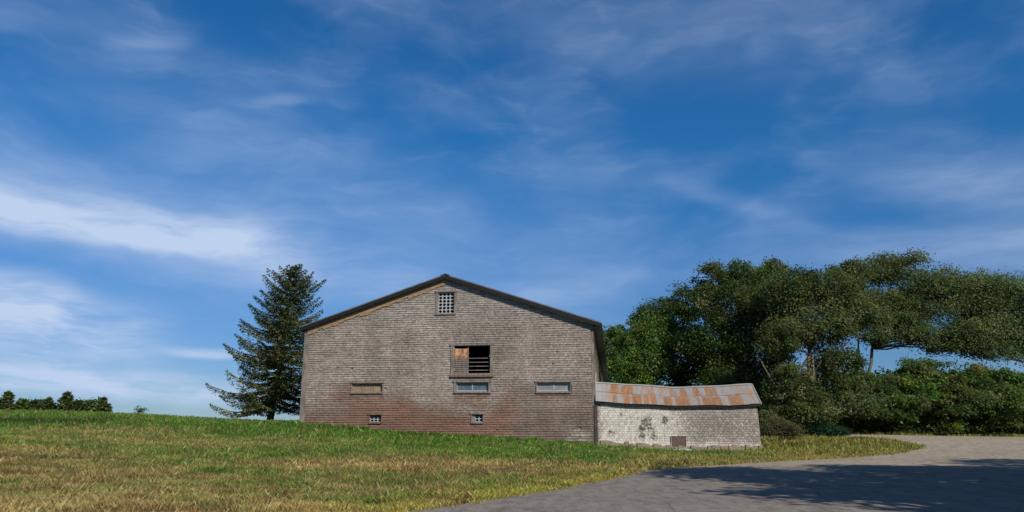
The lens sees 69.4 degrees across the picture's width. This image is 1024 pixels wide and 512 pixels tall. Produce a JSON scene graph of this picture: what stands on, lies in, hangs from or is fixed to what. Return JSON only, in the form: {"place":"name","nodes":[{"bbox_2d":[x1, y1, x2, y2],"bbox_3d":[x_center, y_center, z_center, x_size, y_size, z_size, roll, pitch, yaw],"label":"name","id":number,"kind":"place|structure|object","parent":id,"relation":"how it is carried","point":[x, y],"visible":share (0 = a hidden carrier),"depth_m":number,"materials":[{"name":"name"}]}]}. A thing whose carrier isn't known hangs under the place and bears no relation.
{"place":"outdoors","nodes":[
{"label":"outdoors","id":0,"kind":"place"},
{"bbox_2d":[0,409,1023,511],"bbox_3d":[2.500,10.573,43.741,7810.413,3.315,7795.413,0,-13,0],"label":"ground","id":1,"kind":"structure","parent":0,"point":[227,428],"depth_m":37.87,"materials":[{"name":"green plant"}]},
{"bbox_2d":[0,390,17,410],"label":"fir tree","id":2,"kind":"object","parent":1,"relation":"on","point":[7,400],"visible":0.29,"depth_m":117.53,"materials":[{"name":"green plant"}]},
{"bbox_2d":[15,398,44,410],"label":"round tree","id":3,"kind":"object","parent":1,"relation":"on","point":[27,404],"visible":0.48,"depth_m":120.41,"materials":[{"name":"green plant"}]},
{"bbox_2d":[35,397,55,410],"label":"fir tree","id":4,"kind":"object","parent":1,"relation":"on","point":[47,404],"visible":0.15,"depth_m":117.29,"materials":[{"name":"green plant"}]},
{"bbox_2d":[52,391,77,411],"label":"fir tree","id":5,"kind":"object","parent":1,"relation":"on","point":[67,402],"visible":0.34,"depth_m":115.38,"materials":[{"name":"green plant"}]},
{"bbox_2d":[74,396,101,411],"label":"round tree","id":6,"kind":"object","parent":1,"relation":"on","point":[87,405],"visible":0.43,"depth_m":118.32,"materials":[{"name":"green plant"}]},
{"bbox_2d":[92,396,112,412],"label":"fir tree","id":7,"kind":"object","parent":1,"relation":"on","point":[103,405],"visible":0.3,"depth_m":115.21,"materials":[{"name":"green plant"}]},
{"bbox_2d":[133,405,148,413],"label":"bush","id":8,"kind":"object","parent":1,"relation":"on","point":[141,410],"visible":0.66,"depth_m":73.46,"materials":[{"name":"green plant"}]},
{"bbox_2d":[205,263,326,419],"bbox_3d":[-17.064,6.538,55.214,8.490,12.221,9.346,-13,-18,43],"label":"spruce tree","id":9,"kind":"object","parent":1,"relation":"on","point":[278,384],"visible":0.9,"depth_m":53.96,"materials":[{"name":"green plant"}]},
{"bbox_2d":[299,273,608,443],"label":"barn","id":10,"kind":"structure","parent":1,"relation":"on","point":[446,353],"depth_m":45.91,"materials":[{"name":"grey wood"}]},
{"bbox_2d":[350,381,383,393],"bbox_3d":[-9.047,8.232,46.278,2.180,0.750,0.310,-2,-13,7],"label":"window","id":11,"kind":"structure","parent":10,"relation":"in","point":[357,387],"depth_m":46.28,"materials":[{"name":"grey wood"}]},
{"bbox_2d":[450,343,493,376],"bbox_3d":[-2.470,6.455,45.761,2.800,2.050,0.360,-2,-13,7],"label":"loft window","id":12,"kind":"structure","parent":10,"relation":"in","point":[455,353],"depth_m":45.76,"materials":[{"name":"grey wood"}]},
{"bbox_2d":[453,380,491,392],"bbox_3d":[-2.427,8.036,45.407,2.420,0.770,0.310,-2,-13,7],"label":"window","id":13,"kind":"structure","parent":10,"relation":"in","point":[462,386],"depth_m":45.39,"materials":[{"name":"grey wood"}]},
{"bbox_2d":[535,380,571,392],"bbox_3d":[2.503,7.918,44.752,2.210,0.760,0.310,-2,-13,7],"label":"window","id":14,"kind":"structure","parent":10,"relation":"in","point":[542,386],"depth_m":44.75,"materials":[{"name":"grey wood"}]},
{"bbox_2d":[602,321,632,382],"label":"broadleaf tree","id":15,"kind":"object","parent":1,"relation":"on","point":[610,332],"visible":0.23,"depth_m":104.78,"materials":[{"name":"green plant"}]},
{"bbox_2d":[606,307,687,386],"bbox_3d":[11.047,9.342,59.785,7.477,10.549,6.623,0,-13,0],"label":"broadleaf tree","id":16,"kind":"object","parent":1,"relation":"on","point":[640,345],"visible":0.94,"depth_m":59.00,"materials":[{"name":"green plant"}]},
{"bbox_2d":[595,376,762,450],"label":"shed","id":17,"kind":"structure","parent":1,"relation":"on","point":[641,416],"depth_m":43.42,"materials":[{"name":"white stone"}]},
{"bbox_2d":[624,280,735,386],"bbox_3d":[14.577,8.595,63.607,10.001,13.586,7.737,0,-13,0],"label":"broadleaf tree","id":18,"kind":"object","parent":1,"relation":"on","point":[676,305],"visible":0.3,"depth_m":63.38,"materials":[{"name":"green plant"}]},
{"bbox_2d":[666,255,803,405],"bbox_3d":[17.837,6.670,57.515,11.647,14.543,8.593,0,-13,0],"label":"broadleaf tree","id":19,"kind":"object","parent":1,"relation":"on","point":[739,280],"visible":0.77,"depth_m":56.68,"materials":[{"name":"green plant"}]},
{"bbox_2d":[759,414,806,441],"bbox_3d":[16.623,10.808,45.755,3.209,2.198,2.030,-3,-14,11],"label":"dry bush","id":20,"kind":"object","parent":1,"relation":"on","point":[780,428],"visible":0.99,"depth_m":45.54,"materials":[{"name":"green plant"}]},
{"bbox_2d":[757,372,817,430],"bbox_3d":[23.072,12.835,66.379,11.448,6.491,11.372,0,-13,0],"label":"bush","id":21,"kind":"object","parent":1,"relation":"on","point":[762,410],"visible":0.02,"depth_m":62.78,"materials":[{"name":"green plant"}]},
{"bbox_2d":[765,373,873,431],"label":"bush","id":22,"kind":"object","parent":1,"relation":"on","point":[824,385],"visible":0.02,"depth_m":67.63,"materials":[{"name":"green plant"}]},
{"bbox_2d":[750,255,898,434],"bbox_3d":[21.930,6.191,52.494,10.952,13.332,7.431,0,-13,0],"label":"broadleaf tree","id":23,"kind":"object","parent":1,"relation":"on","point":[810,291],"visible":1,"depth_m":51.12,"materials":[{"name":"green plant"}]},
{"bbox_2d":[804,422,853,435],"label":"teal bush","id":24,"kind":"object","parent":1,"relation":"on","point":[828,429],"visible":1,"depth_m":48.71,"materials":[{"name":"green plant"}]},
{"bbox_2d":[679,434,1023,467],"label":"gravel drive","id":25,"kind":"structure","parent":1,"relation":"on","point":[969,451],"depth_m":36.56,"materials":[{"name":"grey gravel"}]},
{"bbox_2d":[821,370,920,433],"bbox_3d":[25.738,10.779,53.950,6.785,5.011,8.480,-6,-14,23],"label":"shrub","id":26,"kind":"object","parent":1,"relation":"on","point":[889,414],"visible":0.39,"depth_m":52.53,"materials":[{"name":"green plant"}]},
{"bbox_2d":[857,366,941,432],"bbox_3d":[34.218,13.120,67.323,9.947,6.459,13.109,-11,-17,40],"label":"bush","id":27,"kind":"object","parent":1,"relation":"on","point":[929,428],"visible":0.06,"depth_m":62.39,"materials":[{"name":"green plant"}]},
{"bbox_2d":[870,356,965,433],"bbox_3d":[29.115,10.248,53.771,8.267,6.025,7.767,0,-13,0],"label":"shrub","id":28,"kind":"object","parent":1,"relation":"on","point":[918,381],"visible":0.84,"depth_m":52.33,"materials":[{"name":"green plant"}]},
{"bbox_2d":[835,246,1022,430],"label":"broadleaf tree","id":29,"kind":"object","parent":1,"relation":"on","point":[920,299],"visible":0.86,"depth_m":59.09,"materials":[{"name":"green plant"}]},
{"bbox_2d":[884,370,991,433],"bbox_3d":[37.617,13.111,66.966,10.362,6.317,14.648,-9,-16,32],"label":"bush","id":30,"kind":"object","parent":1,"relation":"on","point":[941,427],"visible":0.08,"depth_m":61.81,"materials":[{"name":"green plant"}]},
{"bbox_2d":[908,369,1015,433],"bbox_3d":[41.062,13.255,67.373,15.556,6.224,9.948,11,-17,-40],"label":"bush","id":31,"kind":"object","parent":1,"relation":"on","point":[991,430],"visible":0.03,"depth_m":62.09,"materials":[{"name":"green plant"}]},
{"bbox_2d":[919,361,1020,433],"bbox_3d":[32.832,10.443,53.846,7.912,5.782,7.682,0,-13,0],"label":"shrub","id":32,"kind":"object","parent":1,"relation":"on","point":[975,391],"visible":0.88,"depth_m":51.95,"materials":[{"name":"green plant"}]},
{"bbox_2d":[942,265,1023,367],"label":"broadleaf tree","id":33,"kind":"object","parent":1,"relation":"on","point":[1013,348],"visible":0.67,"depth_m":59.37,"materials":[{"name":"green plant"}]},
{"bbox_2d":[972,367,1023,433],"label":"shrub","id":34,"kind":"object","parent":1,"relation":"on","point":[1010,413],"visible":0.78,"depth_m":51.69,"materials":[{"name":"green plant"}]},
{"bbox_2d":[978,366,1023,433],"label":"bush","id":35,"kind":"object","parent":1,"relation":"on","point":[1015,431],"visible":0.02,"depth_m":62.42,"materials":[{"name":"green plant"}]},
{"bbox_2d":[0,0,1023,419],"label":"sky","id":36,"kind":"structure","parent":0,"point":[584,158],"materials":[{"name":"blue"}]},
{"bbox_2d":[409,466,1023,511],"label":"asphalt road","id":37,"kind":"structure","parent":0,"point":[855,489],"depth_m":18.52,"materials":[{"name":"grey asphalt"}]}
]}

